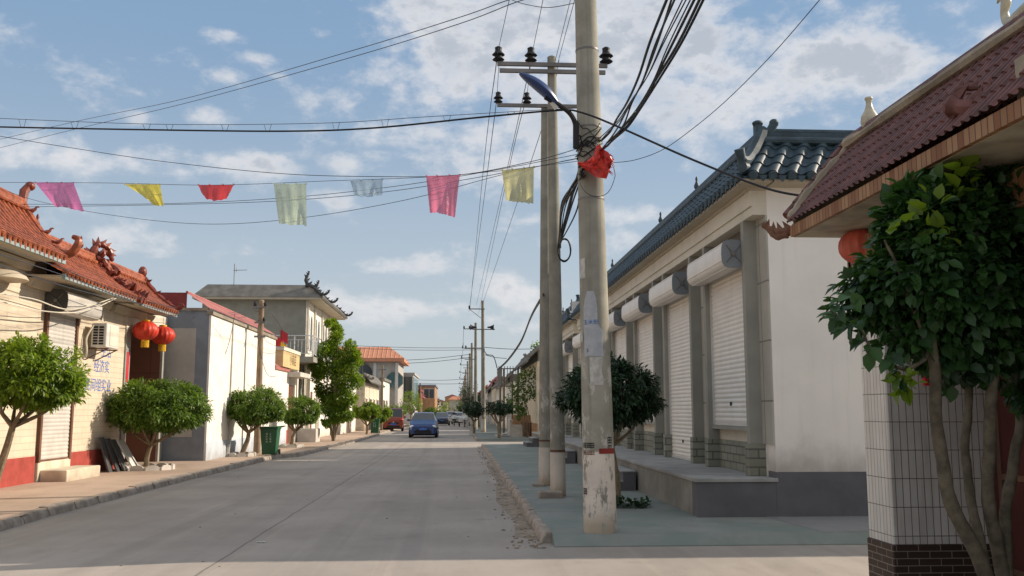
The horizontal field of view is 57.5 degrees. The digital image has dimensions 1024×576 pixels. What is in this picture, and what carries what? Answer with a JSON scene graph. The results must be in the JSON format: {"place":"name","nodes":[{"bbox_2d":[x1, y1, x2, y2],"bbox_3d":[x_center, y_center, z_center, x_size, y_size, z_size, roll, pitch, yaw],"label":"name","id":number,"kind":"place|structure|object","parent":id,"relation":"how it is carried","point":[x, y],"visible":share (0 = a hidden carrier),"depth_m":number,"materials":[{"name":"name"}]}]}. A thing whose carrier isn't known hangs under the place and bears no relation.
{"place":"outdoors","nodes":[
{"label":"outdoors","id":0,"kind":"place"},
{"bbox_2d":[0,424,405,519],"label":"sidewalk","id":1,"kind":"structure","parent":0,"point":[16,499],"depth_m":19.14,"materials":[{"name":"concrete"}]},
{"bbox_2d":[0,330,92,480],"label":"street tree","id":2,"kind":"object","parent":1,"relation":"on","point":[37,382],"visible":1,"depth_m":15.36,"materials":[{"name":"green plant"}]},
{"bbox_2d":[0,183,184,487],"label":"tiled house","id":3,"kind":"structure","parent":1,"relation":"on","point":[61,445],"depth_m":20.82,"materials":[{"name":"beige tile"}]},
{"bbox_2d":[0,293,114,309],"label":"cable","id":4,"kind":"object","parent":3,"relation":"attached to","point":[52,305],"visible":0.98,"depth_m":18.76,"materials":[{"name":"rubber"}]},
{"bbox_2d":[0,297,117,312],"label":"cable","id":5,"kind":"object","parent":3,"relation":"attached to","point":[55,312],"visible":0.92,"depth_m":18.58,"materials":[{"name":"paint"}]},
{"bbox_2d":[78,323,118,360],"bbox_3d":[-9.842,1.288,22.263,0.526,0.871,1.156,0,-8,-3],"label":"air conditioner","id":6,"kind":"object","parent":3,"relation":"attached to","point":[105,336],"visible":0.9,"depth_m":22.09,"materials":[{"name":"white metal"}]},
{"bbox_2d":[132,312,158,347],"bbox_3d":[-9.868,1.119,25.141,0.667,0.959,0.667,0,-8,-3],"label":"lantern","id":7,"kind":"object","parent":3,"relation":"hanging from","point":[144,330],"visible":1,"depth_m":24.94,"materials":[{"name":"red fabric"}]},
{"bbox_2d":[152,318,174,351],"bbox_3d":[-9.890,1.313,26.428,0.667,0.959,0.667,0,-8,-3],"label":"lantern","id":8,"kind":"object","parent":3,"relation":"hanging from","point":[164,336],"visible":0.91,"depth_m":26.25,"materials":[{"name":"red fabric"}]},
{"bbox_2d":[98,437,113,472],"bbox_3d":[-9.892,4.063,22.732,0.310,0.830,0.300,0,-8,-3],"label":"board","id":9,"kind":"object","parent":1,"relation":"on","point":[106,457],"visible":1,"depth_m":22.68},
{"bbox_2d":[104,438,121,471],"bbox_3d":[-9.827,4.112,22.992,0.370,0.800,0.320,0,-8,-3],"label":"board","id":10,"kind":"object","parent":1,"relation":"on","point":[115,462],"visible":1,"depth_m":22.92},
{"bbox_2d":[109,439,127,470],"bbox_3d":[-9.759,4.155,23.203,0.430,0.770,0.340,0,-8,-3],"label":"board","id":11,"kind":"object","parent":1,"relation":"on","point":[118,453],"visible":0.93,"depth_m":23.14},
{"bbox_2d":[116,440,137,465],"bbox_3d":[-9.703,4.223,23.606,0.490,0.740,0.450,0,-8,-3],"label":"board","id":12,"kind":"object","parent":1,"relation":"on","point":[126,451],"visible":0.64,"depth_m":23.55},
{"bbox_2d":[120,463,174,470],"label":"edging stones","id":13,"kind":"object","parent":1,"relation":"on","point":[159,466],"visible":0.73,"depth_m":23.28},
{"bbox_2d":[104,376,214,466],"bbox_3d":[-8.993,3.468,23.930,2.738,2.428,2.624,0,-8,-3],"label":"street tree","id":14,"kind":"object","parent":1,"relation":"on","point":[161,407],"visible":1,"depth_m":23.41,"materials":[{"name":"green plant"}]},
{"bbox_2d":[115,291,276,460],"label":"white house","id":15,"kind":"structure","parent":1,"relation":"on","point":[196,349],"depth_m":28.77,"materials":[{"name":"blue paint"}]},
{"bbox_2d":[228,452,255,456],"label":"edging stones","id":16,"kind":"object","parent":1,"relation":"on","point":[233,454],"visible":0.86,"depth_m":30.28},
{"bbox_2d":[253,300,266,453],"bbox_3d":[-8.973,3.152,32.978,0.502,5.507,0.320,0,-8,-3],"label":"utility pole","id":17,"kind":"object","parent":1,"relation":"on","point":[261,322],"visible":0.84,"depth_m":33.04,"materials":[{"name":"concrete"}]},
{"bbox_2d":[0,254,253,318],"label":"cable","id":18,"kind":"object","parent":17,"relation":"attached to","point":[96,287],"visible":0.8,"depth_m":19.66,"materials":[{"name":"rubber"}]},
{"bbox_2d":[0,246,257,314],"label":"cable","id":19,"kind":"object","parent":17,"relation":"attached to","point":[93,281],"visible":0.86,"depth_m":19.80,"materials":[{"name":"rubber"}]},
{"bbox_2d":[0,265,257,312],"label":"cable","id":20,"kind":"object","parent":17,"relation":"attached to","point":[84,291],"visible":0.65,"depth_m":18.55,"materials":[{"name":"rubber"}]},
{"bbox_2d":[192,271,352,441],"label":"two storey house","id":21,"kind":"structure","parent":1,"relation":"on","point":[301,313],"depth_m":47.59,"materials":[{"name":"grey paint"}]},
{"bbox_2d":[259,425,285,453],"bbox_3d":[-8.122,5.156,31.622,0.738,0.974,0.798,0,-8,-3],"label":"wheelie bin","id":22,"kind":"object","parent":1,"relation":"on","point":[270,437],"visible":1,"depth_m":31.30,"materials":[{"name":"green plastic"}]},
{"bbox_2d":[273,346,310,444],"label":"courtyard wall","id":23,"kind":"structure","parent":1,"relation":"on","point":[287,360],"depth_m":40.79,"materials":[{"name":"white paint"}]},
{"bbox_2d":[297,428,319,441],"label":"concrete trough","id":24,"kind":"object","parent":1,"relation":"on","point":[308,434],"visible":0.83,"depth_m":44.29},
{"bbox_2d":[306,318,365,440],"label":"tall tree","id":25,"kind":"object","parent":1,"relation":"on","point":[337,399],"visible":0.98,"depth_m":46.02,"materials":[{"name":"green plant"}]},
{"bbox_2d":[352,401,379,433],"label":"street tree","id":26,"kind":"object","parent":1,"relation":"on","point":[369,412],"visible":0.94,"depth_m":58.63,"materials":[{"name":"green plant"}]},
{"bbox_2d":[334,347,408,411],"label":"hall building","id":27,"kind":"structure","parent":1,"relation":"on","point":[393,362],"depth_m":94.07,"materials":[{"name":"grey paint"}]},
{"bbox_2d":[357,363,372,375],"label":"window","id":28,"kind":"structure","parent":27,"relation":"in","point":[366,368],"depth_m":94.00,"materials":[{"name":"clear glass"}]},
{"bbox_2d":[386,372,402,388],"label":"window","id":29,"kind":"structure","parent":27,"relation":"in","point":[391,376],"depth_m":94.03,"materials":[{"name":"teal glass"}]},
{"bbox_2d":[371,418,381,432],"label":"wheelie bin","id":30,"kind":"object","parent":1,"relation":"on","point":[375,423],"visible":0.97,"depth_m":61.14,"materials":[{"name":"green plastic"}]},
{"bbox_2d":[378,366,385,429],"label":"utility pole","id":31,"kind":"object","parent":1,"relation":"on","point":[381,425],"visible":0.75,"depth_m":71.06,"materials":[{"name":"brown concrete"}]},
{"bbox_2d":[377,404,392,423],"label":"street tree","id":32,"kind":"object","parent":1,"relation":"on","point":[386,413],"visible":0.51,"depth_m":64.68,"materials":[{"name":"green plant"}]},
{"bbox_2d":[330,371,362,434],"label":"house","id":33,"kind":"structure","parent":0,"point":[345,427],"depth_m":62.48,"materials":[{"name":"white paint"}]},
{"bbox_2d":[355,373,384,430],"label":"house","id":34,"kind":"structure","parent":0,"point":[369,391],"depth_m":70.62,"materials":[{"name":"beige paint"}]},
{"bbox_2d":[379,378,390,426],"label":"house","id":35,"kind":"structure","parent":0,"point":[386,384],"depth_m":87.28,"materials":[{"name":"white paint"}]},
{"bbox_2d":[403,373,418,423],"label":"glazed building","id":36,"kind":"structure","parent":0,"point":[410,381],"depth_m":104.97,"materials":[{"name":"paint"}]},
{"bbox_2d":[404,377,411,401],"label":"window pane","id":37,"kind":"structure","parent":36,"relation":"in","point":[407,380],"depth_m":104.90,"materials":[{"name":"grey glass"}]},
{"bbox_2d":[418,385,437,411],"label":"building","id":38,"kind":"structure","parent":0,"point":[430,392],"depth_m":138.61,"materials":[{"name":"brick"}]},
{"bbox_2d":[0,422,868,575],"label":"road","id":39,"kind":"structure","parent":0,"point":[327,512],"depth_m":12.17,"materials":[{"name":"asphalt"}]},
{"bbox_2d":[0,424,409,531],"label":"kerb","id":40,"kind":"structure","parent":39,"relation":"on","point":[39,513],"depth_m":18.37,"materials":[{"name":"concrete"}]},
{"bbox_2d":[120,448,545,566],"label":"gravel","id":41,"kind":"structure","parent":39,"relation":"on","point":[529,536],"depth_m":13.23,"materials":[{"name":"gravel"}]},
{"bbox_2d":[383,408,405,430],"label":"minivan","id":42,"kind":"object","parent":39,"relation":"on","point":[395,420],"visible":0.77,"depth_m":72.93,"materials":[{"name":"red paint"}]},
{"bbox_2d":[399,389,422,420],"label":"street tree","id":43,"kind":"object","parent":39,"relation":"on","point":[416,404],"visible":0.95,"depth_m":90.79,"materials":[{"name":"green plant"}]},
{"bbox_2d":[407,412,440,437],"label":"hatchback car","id":44,"kind":"object","parent":39,"relation":"on","point":[423,423],"visible":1,"depth_m":55.55,"materials":[{"name":"blue paint"}]},
{"bbox_2d":[436,412,450,424],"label":"sedan car","id":45,"kind":"object","parent":39,"relation":"on","point":[444,417],"visible":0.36,"depth_m":103.22,"materials":[{"name":"paint"}]},
{"bbox_2d":[486,462,538,539],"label":"soil","id":46,"kind":"structure","parent":39,"relation":"on","point":[511,510],"depth_m":15.44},
{"bbox_2d":[481,444,551,542],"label":"kerb","id":47,"kind":"structure","parent":39,"relation":"on","point":[542,530],"depth_m":15.10,"materials":[{"name":"concrete"}]},
{"bbox_2d":[761,0,1023,575],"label":"gate house","id":48,"kind":"structure","parent":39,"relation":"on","point":[969,102],"depth_m":8.26,"materials":[{"name":"white tile"}]},
{"bbox_2d":[838,229,868,263],"bbox_3d":[3.355,-0.470,8.946,0.441,0.531,0.441,0,-8,-3],"label":"lantern","id":49,"kind":"object","parent":48,"relation":"hanging from","point":[851,242],"visible":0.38,"depth_m":8.81,"materials":[{"name":"fabric"}]},
{"bbox_2d":[995,376,1023,575],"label":"door","id":50,"kind":"structure","parent":48,"relation":"in","point":[1005,420],"depth_m":8.10,"materials":[{"name":"metal"}]},
{"bbox_2d":[816,155,1023,575],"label":"multi stem tree","id":51,"kind":"object","parent":39,"relation":"on","point":[934,288],"visible":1,"depth_m":6.34,"materials":[{"name":"green plant"}]},
{"bbox_2d":[485,385,491,423],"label":"distant house","id":52,"kind":"structure","parent":0,"point":[488,390],"depth_m":110.82,"materials":[{"name":"grey paint"}]},
{"bbox_2d":[487,376,496,425],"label":"distant house","id":53,"kind":"structure","parent":0,"point":[492,383],"depth_m":96.61,"materials":[{"name":"beige paint"}]},
{"bbox_2d":[491,378,505,427],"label":"distant house","id":54,"kind":"structure","parent":0,"point":[497,390],"depth_m":81.14,"materials":[{"name":"white paint"}]},
{"bbox_2d":[502,372,519,429],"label":"house","id":55,"kind":"structure","parent":0,"point":[508,416],"depth_m":69.41,"materials":[{"name":"white paint"}]},
{"bbox_2d":[0,0,1023,400],"label":"sky","id":56,"kind":"structure","parent":0,"point":[403,270],"materials":[{"name":"blue"}]},
{"bbox_2d":[523,294,580,446],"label":"shop house","id":57,"kind":"structure","parent":0,"point":[571,354],"depth_m":36.02,"materials":[{"name":"paint"}]},
{"bbox_2d":[467,417,869,546],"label":"sidewalk","id":58,"kind":"structure","parent":0,"point":[658,523],"depth_m":12.35,"materials":[{"name":"concrete"}]},
{"bbox_2d":[448,396,460,411],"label":"distant house","id":59,"kind":"structure","parent":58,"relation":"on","point":[451,406],"depth_m":440.82,"materials":[{"name":"grey paint"}]},
{"bbox_2d":[462,343,473,425],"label":"utility pole","id":60,"kind":"object","parent":58,"relation":"on","point":[471,383],"visible":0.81,"depth_m":91.50,"materials":[{"name":"concrete"}]},
{"bbox_2d":[459,382,479,417],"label":"street tree","id":61,"kind":"object","parent":58,"relation":"on","point":[466,399],"visible":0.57,"depth_m":94.11,"materials":[{"name":"green plant"}]},
{"bbox_2d":[463,323,480,428],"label":"utility pole","id":62,"kind":"object","parent":58,"relation":"on","point":[475,348],"visible":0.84,"depth_m":75.72,"materials":[{"name":"concrete"}]},
{"bbox_2d":[463,400,484,432],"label":"street tree","id":63,"kind":"object","parent":58,"relation":"on","point":[477,411],"visible":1,"depth_m":61.75,"materials":[{"name":"green plant"}]},
{"bbox_2d":[469,300,494,431],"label":"utility pole","id":64,"kind":"object","parent":58,"relation":"on","point":[483,402],"visible":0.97,"depth_m":65.79,"materials":[{"name":"concrete"}]},
{"bbox_2d":[483,400,514,437],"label":"street tree","id":65,"kind":"object","parent":58,"relation":"on","point":[492,409],"visible":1,"depth_m":50.32,"materials":[{"name":"green plant"}]},
{"bbox_2d":[497,365,522,434],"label":"trellis","id":66,"kind":"object","parent":58,"relation":"on","point":[499,378],"visible":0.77,"depth_m":55.90,"materials":[{"name":"grey metal"}]},
{"bbox_2d":[510,425,522,436],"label":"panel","id":67,"kind":"object","parent":58,"relation":"on","point":[515,430],"visible":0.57,"depth_m":53.04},
{"bbox_2d":[511,345,538,436],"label":"cream house","id":68,"kind":"structure","parent":58,"relation":"on","point":[528,360],"depth_m":53.23,"materials":[{"name":"paint"}]},
{"bbox_2d":[504,340,538,436],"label":"climbing vine","id":69,"kind":"object","parent":68,"relation":"attached to","point":[516,399],"visible":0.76,"depth_m":52.13,"materials":[{"name":"green plant"}]},
{"bbox_2d":[494,91,576,485],"bbox_3d":[0.654,-0.026,19.145,2.104,8.204,0.352,0,-8,-3],"label":"utility pole","id":70,"kind":"object","parent":58,"relation":"on","point":[544,423],"visible":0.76,"depth_m":19.05,"materials":[{"name":"concrete"}]},
{"bbox_2d":[537,490,562,498],"bbox_3d":[0.657,3.546,16.040,0.420,0.110,0.320,0,-8,-3],"label":"concrete block","id":71,"kind":"object","parent":58,"relation":"on","point":[543,494],"depth_m":15.89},
{"bbox_2d":[492,46,612,496],"bbox_3d":[0.751,-0.371,16.811,2.256,8.281,0.380,0,-8,-3],"label":"utility pole","id":72,"kind":"object","parent":58,"relation":"on","point":[557,447],"visible":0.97,"depth_m":16.79,"materials":[{"name":"concrete"}]},
{"bbox_2d":[470,62,496,304],"bbox_3d":[-1.581,-1.892,41.729,0.115,1.734,49.302,0,-8,-3],"label":"cable","id":73,"kind":"object","parent":72,"relation":"attached to","point":[484,160],"visible":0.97,"depth_m":28.93,"materials":[{"name":"rubber"}]},
{"bbox_2d":[575,0,616,533],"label":"utility pole","id":74,"kind":"object","parent":58,"relation":"on","point":[599,503],"visible":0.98,"depth_m":11.72,"materials":[{"name":"concrete"}]},
{"bbox_2d":[3,0,508,138],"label":"cable","id":75,"kind":"object","parent":74,"relation":"attached to","point":[301,65],"visible":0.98,"depth_m":16.77,"materials":[{"name":"rubber"}]},
{"bbox_2d":[0,0,522,147],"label":"cable","id":76,"kind":"object","parent":74,"relation":"attached to","point":[301,71],"visible":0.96,"depth_m":16.70,"materials":[{"name":"rubber"}]},
{"bbox_2d":[0,136,575,176],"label":"cable","id":77,"kind":"object","parent":74,"relation":"attached to","point":[292,174],"visible":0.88,"depth_m":13.76,"materials":[{"name":"rubber"}]},
{"bbox_2d":[0,108,575,124],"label":"cable","id":78,"kind":"object","parent":74,"relation":"attached to","point":[294,123],"visible":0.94,"depth_m":13.27,"materials":[{"name":"rubber"}]},
{"bbox_2d":[19,112,514,129],"bbox_3d":[-3.666,-2.388,13.210,7.569,0.479,0.086,-2,-8,12],"label":"cable hanger","id":79,"kind":"object","parent":78,"relation":"hanging from","point":[228,125],"visible":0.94,"depth_m":13.31,"materials":[{"name":"metal"}]},
{"bbox_2d":[0,109,798,195],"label":"cable","id":80,"kind":"object","parent":79,"relation":"hanging from","point":[704,164],"visible":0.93,"depth_m":12.56,"materials":[{"name":"rubber"}]},
{"bbox_2d":[0,158,575,223],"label":"cable","id":81,"kind":"object","parent":74,"relation":"attached to","point":[267,221],"visible":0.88,"depth_m":14.09,"materials":[{"name":"rubber"}]},
{"bbox_2d":[0,161,576,184],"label":"flag string","id":82,"kind":"object","parent":74,"relation":"attached to","point":[272,183],"visible":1,"depth_m":13.19,"materials":[{"name":"fabric"}]},
{"bbox_2d":[34,181,83,211],"bbox_3d":[-6.829,-1.381,14.075,0.761,0.458,0.123,1,-8,-9],"label":"plastic flag","id":83,"kind":"object","parent":82,"relation":"hanging from","point":[61,194],"visible":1,"depth_m":14.10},
{"bbox_2d":[124,183,163,205],"bbox_3d":[-5.421,-1.376,13.730,0.602,0.349,0.116,1,-8,-10],"label":"plastic flag","id":84,"kind":"object","parent":82,"relation":"hanging from","point":[152,193],"visible":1,"depth_m":13.76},
{"bbox_2d":[198,184,232,200],"bbox_3d":[-4.273,-1.386,13.464,0.530,0.259,0.105,0,-8,-3],"label":"plastic flag","id":85,"kind":"object","parent":82,"relation":"hanging from","point":[216,192],"visible":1,"depth_m":13.48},
{"bbox_2d":[273,182,306,225],"bbox_3d":[-3.135,-1.184,13.160,0.489,0.630,0.110,0,-7,2],"label":"plastic flag","id":86,"kind":"object","parent":82,"relation":"hanging from","point":[291,203],"visible":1,"depth_m":13.17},
{"bbox_2d":[350,178,383,196],"bbox_3d":[-2.010,-1.382,12.887,0.468,0.284,0.110,0,-7,3],"label":"plastic flag","id":87,"kind":"object","parent":82,"relation":"hanging from","point":[367,188],"visible":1,"depth_m":12.89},
{"bbox_2d":[426,174,460,216],"bbox_3d":[-0.931,-1.250,12.575,0.483,0.596,0.106,0,-8,-3],"label":"plastic flag","id":88,"kind":"object","parent":82,"relation":"hanging from","point":[442,193],"visible":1,"depth_m":12.59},
{"bbox_2d":[501,166,534,203],"bbox_3d":[0.079,-1.362,12.290,0.452,0.515,0.111,1,-8,-9],"label":"plastic flag","id":89,"kind":"object","parent":82,"relation":"hanging from","point":[518,185],"visible":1,"depth_m":12.30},
{"bbox_2d":[36,158,576,206],"bbox_3d":[-3.996,-1.506,14.467,10.819,0.544,0.189,-4,-8,27],"label":"cable","id":90,"kind":"object","parent":74,"relation":"attached to","point":[306,199],"visible":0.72,"depth_m":14.20,"materials":[{"name":"rubber"}]},
{"bbox_2d":[49,154,576,204],"bbox_3d":[-3.997,-1.557,14.474,10.822,0.540,0.189,-4,-8,27],"label":"cable","id":91,"kind":"object","parent":74,"relation":"attached to","point":[341,192],"visible":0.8,"depth_m":13.70,"materials":[{"name":"rubber"}]},
{"bbox_2d":[519,72,578,148],"bbox_3d":[0.474,-2.255,11.868,0.828,0.903,0.281,3,-8,-24],"label":"street lamp","id":92,"kind":"object","parent":74,"relation":"attached to","point":[542,89],"visible":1,"depth_m":11.84,"materials":[{"name":"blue metal"}]},
{"bbox_2d":[559,174,582,247],"bbox_3d":[0.804,-1.071,14.259,0.168,0.086,4.958,0,-7,0],"label":"cable","id":93,"kind":"object","parent":74,"relation":"attached to","point":[562,210],"visible":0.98,"depth_m":13.81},
{"bbox_2d":[602,0,667,140],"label":"cable","id":94,"kind":"object","parent":74,"relation":"attached to","point":[646,52],"visible":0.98,"depth_m":7.93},
{"bbox_2d":[601,0,674,149],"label":"cable","id":95,"kind":"object","parent":74,"relation":"attached to","point":[659,34],"visible":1,"depth_m":7.77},
{"bbox_2d":[577,144,613,178],"bbox_3d":[1.060,-1.608,11.756,0.500,0.468,0.196,0,-8,-3],"label":"plastic bag","id":96,"kind":"object","parent":95,"relation":"attached to","point":[597,164],"visible":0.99,"depth_m":11.75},
{"bbox_2d":[599,0,682,141],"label":"cable","id":97,"kind":"object","parent":74,"relation":"attached to","point":[655,57],"visible":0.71,"depth_m":7.66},
{"bbox_2d":[598,0,686,138],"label":"cable","id":98,"kind":"object","parent":74,"relation":"attached to","point":[653,63],"visible":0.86,"depth_m":7.91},
{"bbox_2d":[620,0,671,128],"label":"cable","id":99,"kind":"object","parent":74,"relation":"attached to","point":[670,2],"visible":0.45,"depth_m":7.95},
{"bbox_2d":[613,0,690,139],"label":"cable","id":100,"kind":"object","parent":74,"relation":"attached to","point":[658,67],"visible":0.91,"depth_m":7.68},
{"bbox_2d":[607,0,700,143],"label":"cable","id":101,"kind":"object","parent":74,"relation":"attached to","point":[673,51],"visible":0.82,"depth_m":7.62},
{"bbox_2d":[603,0,704,148],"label":"cable","id":102,"kind":"object","parent":74,"relation":"attached to","point":[671,59],"visible":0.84,"depth_m":8.09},
{"bbox_2d":[621,0,695,130],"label":"cable","id":103,"kind":"object","parent":74,"relation":"attached to","point":[679,30],"visible":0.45,"depth_m":7.53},
{"bbox_2d":[613,0,819,162],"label":"cable","id":104,"kind":"object","parent":74,"relation":"attached to","point":[735,91],"visible":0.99,"depth_m":9.77,"materials":[{"name":"rubber"}]},
{"bbox_2d":[616,503,644,508],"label":"soil","id":105,"kind":"structure","parent":58,"relation":"on","point":[622,507],"depth_m":14.37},
{"bbox_2d":[552,350,668,503],"bbox_3d":[1.558,2.242,14.819,1.745,2.490,1.732,-7,-10,43],"label":"street tree","id":106,"kind":"object","parent":105,"relation":"on","point":[636,399],"visible":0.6,"depth_m":14.54,"materials":[{"name":"green plant"}]},
{"bbox_2d":[616,495,651,508],"bbox_3d":[1.718,3.373,14.383,1.039,0.359,0.600,0,-8,-3],"label":"plant","id":107,"kind":"object","parent":58,"relation":"on","point":[642,502],"visible":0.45,"depth_m":14.34,"materials":[{"name":"green plant"}]},
{"bbox_2d":[565,119,868,516],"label":"shop house","id":108,"kind":"structure","parent":58,"relation":"on","point":[716,293],"depth_m":13.92,"materials":[{"name":"paint"}]},
{"bbox_2d":[769,516,868,531],"bbox_3d":[5.951,3.123,12.418,4.650,0.004,1.670,0,-8,-3],"label":"pavement patch","id":109,"kind":"object","parent":58,"relation":"on","point":[840,523],"visible":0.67,"depth_m":12.43,"materials":[{"name":"grey concrete"}]},
{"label":"soil","id":110,"kind":"structure","parent":0,"visible":0},
{"bbox_2d":[226,384,288,452],"bbox_3d":[-8.481,4.388,30.859,2.204,2.457,1.960,0,-8,-3],"label":"street tree","id":111,"kind":"object","parent":110,"relation":"on","point":[251,409],"visible":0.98,"depth_m":30.54,"materials":[{"name":"green plant"}]},
{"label":"soil","id":112,"kind":"structure","parent":0,"visible":0},
{"bbox_2d":[282,394,322,444],"bbox_3d":[-8.740,5.484,38.383,1.900,2.249,1.874,0,-8,-3],"label":"street tree","id":113,"kind":"object","parent":112,"relation":"on","point":[298,414],"visible":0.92,"depth_m":38.13,"materials":[{"name":"green plant"}]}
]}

